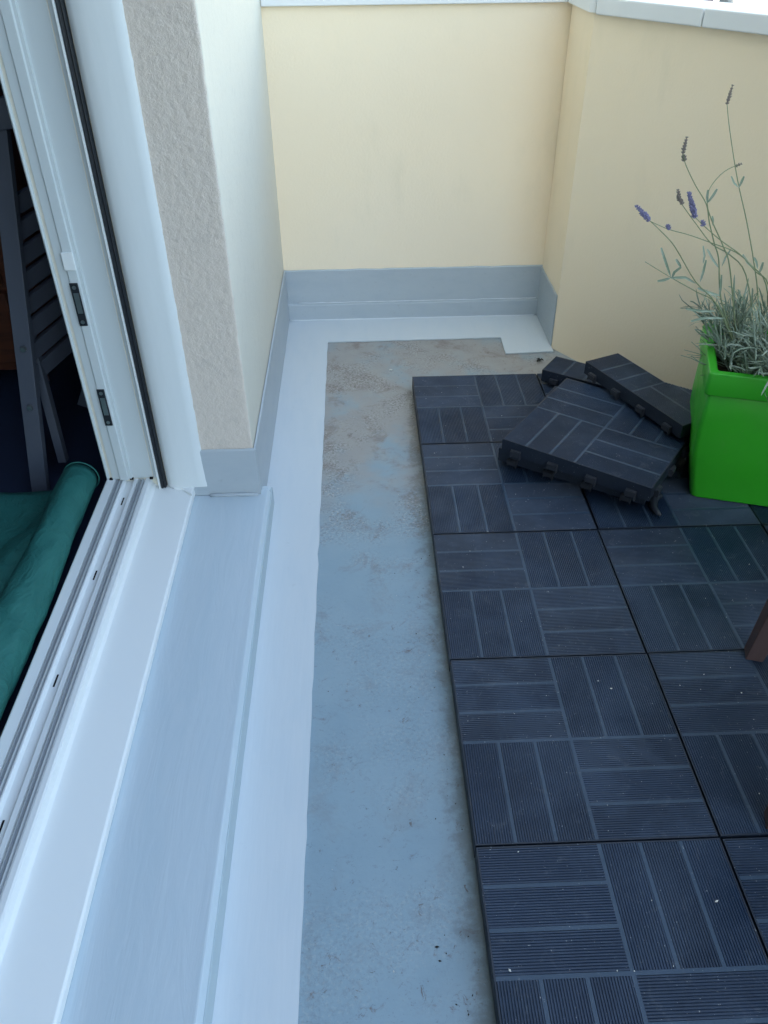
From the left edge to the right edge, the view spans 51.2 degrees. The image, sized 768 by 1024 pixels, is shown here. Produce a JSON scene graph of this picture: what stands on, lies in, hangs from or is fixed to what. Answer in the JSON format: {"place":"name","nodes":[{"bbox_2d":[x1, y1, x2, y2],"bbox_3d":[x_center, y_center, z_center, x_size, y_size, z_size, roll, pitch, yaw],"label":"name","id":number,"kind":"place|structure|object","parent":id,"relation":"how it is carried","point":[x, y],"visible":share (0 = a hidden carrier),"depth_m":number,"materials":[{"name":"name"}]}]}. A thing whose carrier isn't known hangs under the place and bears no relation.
{"place":"outdoors","nodes":[
{"label":"outdoors","id":0,"kind":"place"},
{"bbox_2d":[298,338,574,1023],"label":"balcony floor","id":1,"kind":"structure","parent":0,"point":[396,889],"depth_m":1.14,"materials":[{"name":"paint"}]},
{"bbox_2d":[60,489,270,1023],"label":"threshold step","id":2,"kind":"object","parent":1,"relation":"on","point":[144,953],"visible":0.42,"depth_m":1.01,"materials":[{"name":"paint"}]},
{"bbox_2d":[203,487,273,1023],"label":"step riser","id":3,"kind":"object","parent":2,"relation":"attached to","point":[213,970],"visible":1,"depth_m":1.03,"materials":[{"name":"paint"}]},
{"bbox_2d":[212,315,552,1023],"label":"painted border","id":4,"kind":"object","parent":1,"relation":"on","point":[258,979],"visible":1,"depth_m":1.20,"materials":[{"name":"paint"}]},
{"bbox_2d":[262,486,270,490],"bbox_3d":[-0.229,-0.030,1.560,0.022,0.044,0.018,-2,37,-1],"label":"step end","id":5,"kind":"object","parent":4,"relation":"on","point":[266,487],"visible":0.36,"depth_m":1.55,"materials":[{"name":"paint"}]},
{"bbox_2d":[328,388,472,1015],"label":"dirt crumbs","id":6,"kind":"object","parent":1,"relation":"on","point":[435,818],"visible":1,"depth_m":0.92,"materials":[{"name":"brown"}]},
{"bbox_2d":[260,0,571,320],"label":"parapet wall","id":7,"kind":"structure","parent":1,"relation":"on","point":[414,145],"depth_m":2.00,"materials":[{"name":"beige paint"}]},
{"bbox_2d":[412,374,544,451],"bbox_3d":[0.221,-0.223,1.815,0.297,0.038,0.297,-2,37,-1],"label":"deck tile","id":8,"kind":"object","parent":1,"relation":"on","point":[471,408],"visible":0.8,"depth_m":1.81,"materials":[{"name":"plastic"}]},
{"bbox_2d":[421,442,596,541],"bbox_3d":[0.232,-0.041,1.578,0.297,0.038,0.297,-2,37,-1],"label":"deck tile","id":9,"kind":"object","parent":1,"relation":"on","point":[474,488],"visible":0.82,"depth_m":1.53,"materials":[{"name":"plastic"}]},
{"bbox_2d":[433,530,644,671],"bbox_3d":[0.243,0.142,1.340,0.297,0.038,0.297,-2,37,-1],"label":"deck tile","id":10,"kind":"object","parent":1,"relation":"on","point":[556,593],"visible":0.95,"depth_m":1.31,"materials":[{"name":"plastic"}]},
{"bbox_2d":[332,370,759,971],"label":"paint flecks","id":11,"kind":"object","parent":1,"relation":"on","point":[610,688],"visible":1,"depth_m":1.12,"materials":[{"name":"grey"}]},
{"bbox_2d":[537,373,558,396],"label":"deck tile","id":12,"kind":"object","parent":1,"relation":"on","point":[546,388],"visible":0.06,"depth_m":1.88,"materials":[{"name":"plastic"}]},
{"bbox_2d":[541,356,605,388],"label":"deck tile","id":13,"kind":"object","parent":12,"relation":"on","point":[556,370],"visible":0.39,"depth_m":1.86,"materials":[{"name":"plastic"}]},
{"bbox_2d":[450,654,717,857],"bbox_3d":[0.254,0.324,1.103,0.297,0.038,0.297,-2,37,-1],"label":"deck tile","id":14,"kind":"object","parent":1,"relation":"on","point":[581,752],"visible":0.99,"depth_m":1.07,"materials":[{"name":"plastic"}]},
{"bbox_2d":[475,838,767,1023],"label":"deck tile","id":15,"kind":"object","parent":1,"relation":"on","point":[570,930],"visible":1,"depth_m":0.88,"materials":[{"name":"plastic"}]},
{"bbox_2d":[536,0,767,389],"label":"parapet wall","id":16,"kind":"structure","parent":1,"relation":"on","point":[647,85],"depth_m":1.68,"materials":[{"name":"beige paint"}]},
{"bbox_2d":[581,455,760,529],"bbox_3d":[0.533,-0.050,1.584,0.297,0.038,0.297,-2,37,-1],"label":"deck tile","id":17,"kind":"object","parent":1,"relation":"on","point":[680,504],"visible":0.3,"depth_m":1.49,"materials":[{"name":"plastic"}]},
{"bbox_2d":[498,386,645,504],"bbox_3d":[0.428,-0.143,1.646,0.305,0.038,0.305,20,42,25],"label":"deck tile","id":18,"kind":"object","parent":17,"relation":"on","point":[515,462],"visible":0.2,"depth_m":1.55,"materials":[{"name":"plastic"}]},
{"bbox_2d":[501,378,688,500],"bbox_3d":[0.434,-0.150,1.591,0.313,0.038,0.305,22,43,27],"label":"deck tile","id":19,"kind":"object","parent":18,"relation":"on","point":[590,434],"visible":0.89,"depth_m":1.54,"materials":[{"name":"plastic"}]},
{"bbox_2d":[584,353,691,437],"bbox_3d":[0.571,-0.250,1.658,0.174,0.038,0.297,-17,40,-20],"label":"deck tile","id":20,"kind":"object","parent":19,"relation":"on","point":[663,404],"visible":0.82,"depth_m":1.63,"materials":[{"name":"plastic"}]},
{"bbox_2d":[649,494,662,515],"bbox_3d":[0.506,-0.015,1.494,0.024,0.016,0.068,10,39,14],"label":"plastic offcut","id":21,"kind":"object","parent":17,"relation":"on","point":[653,503],"visible":0.88,"depth_m":1.49,"materials":[{"name":"grey plastic"}]},
{"bbox_2d":[687,323,767,506],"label":"plant pot","id":22,"kind":"object","parent":17,"relation":"on","point":[727,457],"visible":0.71,"depth_m":1.42,"materials":[{"name":"green plastic"}]},
{"bbox_2d":[634,84,767,399],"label":"lavender plant","id":23,"kind":"object","parent":22,"relation":"in","point":[742,350],"visible":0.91,"depth_m":1.34,"materials":[{"name":"green plant"}]},
{"bbox_2d":[598,525,767,655],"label":"deck tile","id":24,"kind":"object","parent":1,"relation":"on","point":[669,580],"visible":0.91,"depth_m":1.34,"materials":[{"name":"plastic"}]},
{"bbox_2d":[648,650,767,840],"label":"deck tile","id":25,"kind":"object","parent":1,"relation":"on","point":[723,734],"visible":0.91,"depth_m":1.10,"materials":[{"name":"plastic"}]},
{"bbox_2d":[744,598,767,828],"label":"wooden stool","id":26,"kind":"object","parent":25,"relation":"on","point":[756,647],"visible":1,"depth_m":1.17,"materials":[{"name":"brown wood"}]},
{"bbox_2d":[721,837,767,958],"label":"deck tile","id":27,"kind":"object","parent":1,"relation":"on","point":[747,859],"visible":0.86,"depth_m":0.94,"materials":[{"name":"plastic"}]},
{"bbox_2d":[748,504,767,525],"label":"deck tile","id":28,"kind":"object","parent":1,"relation":"on","point":[761,513],"visible":0.04,"depth_m":1.49,"materials":[{"name":"plastic"}]},
{"bbox_2d":[762,525,767,534],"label":"deck tile","id":29,"kind":"object","parent":1,"relation":"on","point":[765,527],"visible":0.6,"depth_m":1.45,"materials":[{"name":"plastic"}]},
{"bbox_2d":[706,0,767,5],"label":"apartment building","id":30,"kind":"structure","parent":0,"point":[758,2],"depth_m":11.81,"materials":[{"name":"white"}]},
{"bbox_2d":[706,0,739,3],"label":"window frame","id":31,"kind":"structure","parent":30,"relation":"in","point":[728,1],"depth_m":11.92,"materials":[{"name":"white"}]},
{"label":"ground","id":32,"kind":"structure","parent":0,"visible":0},
{"bbox_2d":[0,0,288,736],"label":"house","id":33,"kind":"structure","parent":32,"relation":"on","point":[200,73],"depth_m":1.36,"materials":[{"name":"white paint"}]},
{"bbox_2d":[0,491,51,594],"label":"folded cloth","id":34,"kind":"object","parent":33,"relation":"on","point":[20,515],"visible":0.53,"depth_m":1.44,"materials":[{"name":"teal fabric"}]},
{"bbox_2d":[0,83,62,380],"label":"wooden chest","id":35,"kind":"object","parent":33,"relation":"on","point":[7,357],"visible":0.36,"depth_m":1.80,"materials":[{"name":"brown wood"}]},
{"bbox_2d":[0,95,87,491],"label":"folding chair","id":36,"kind":"object","parent":33,"relation":"on","point":[35,367],"visible":0.55,"depth_m":1.45,"materials":[{"name":"grey paint"}]},
{"bbox_2d":[0,462,99,719],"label":"cloth roll","id":37,"kind":"object","parent":33,"relation":"on","point":[28,593],"visible":1,"depth_m":1.25,"materials":[{"name":"teal fabric"}]},
{"bbox_2d":[0,0,206,1023],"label":"sliding door frame","id":38,"kind":"object","parent":33,"relation":"attached to","point":[67,736],"visible":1,"depth_m":1.15,"materials":[{"name":"white paint"}]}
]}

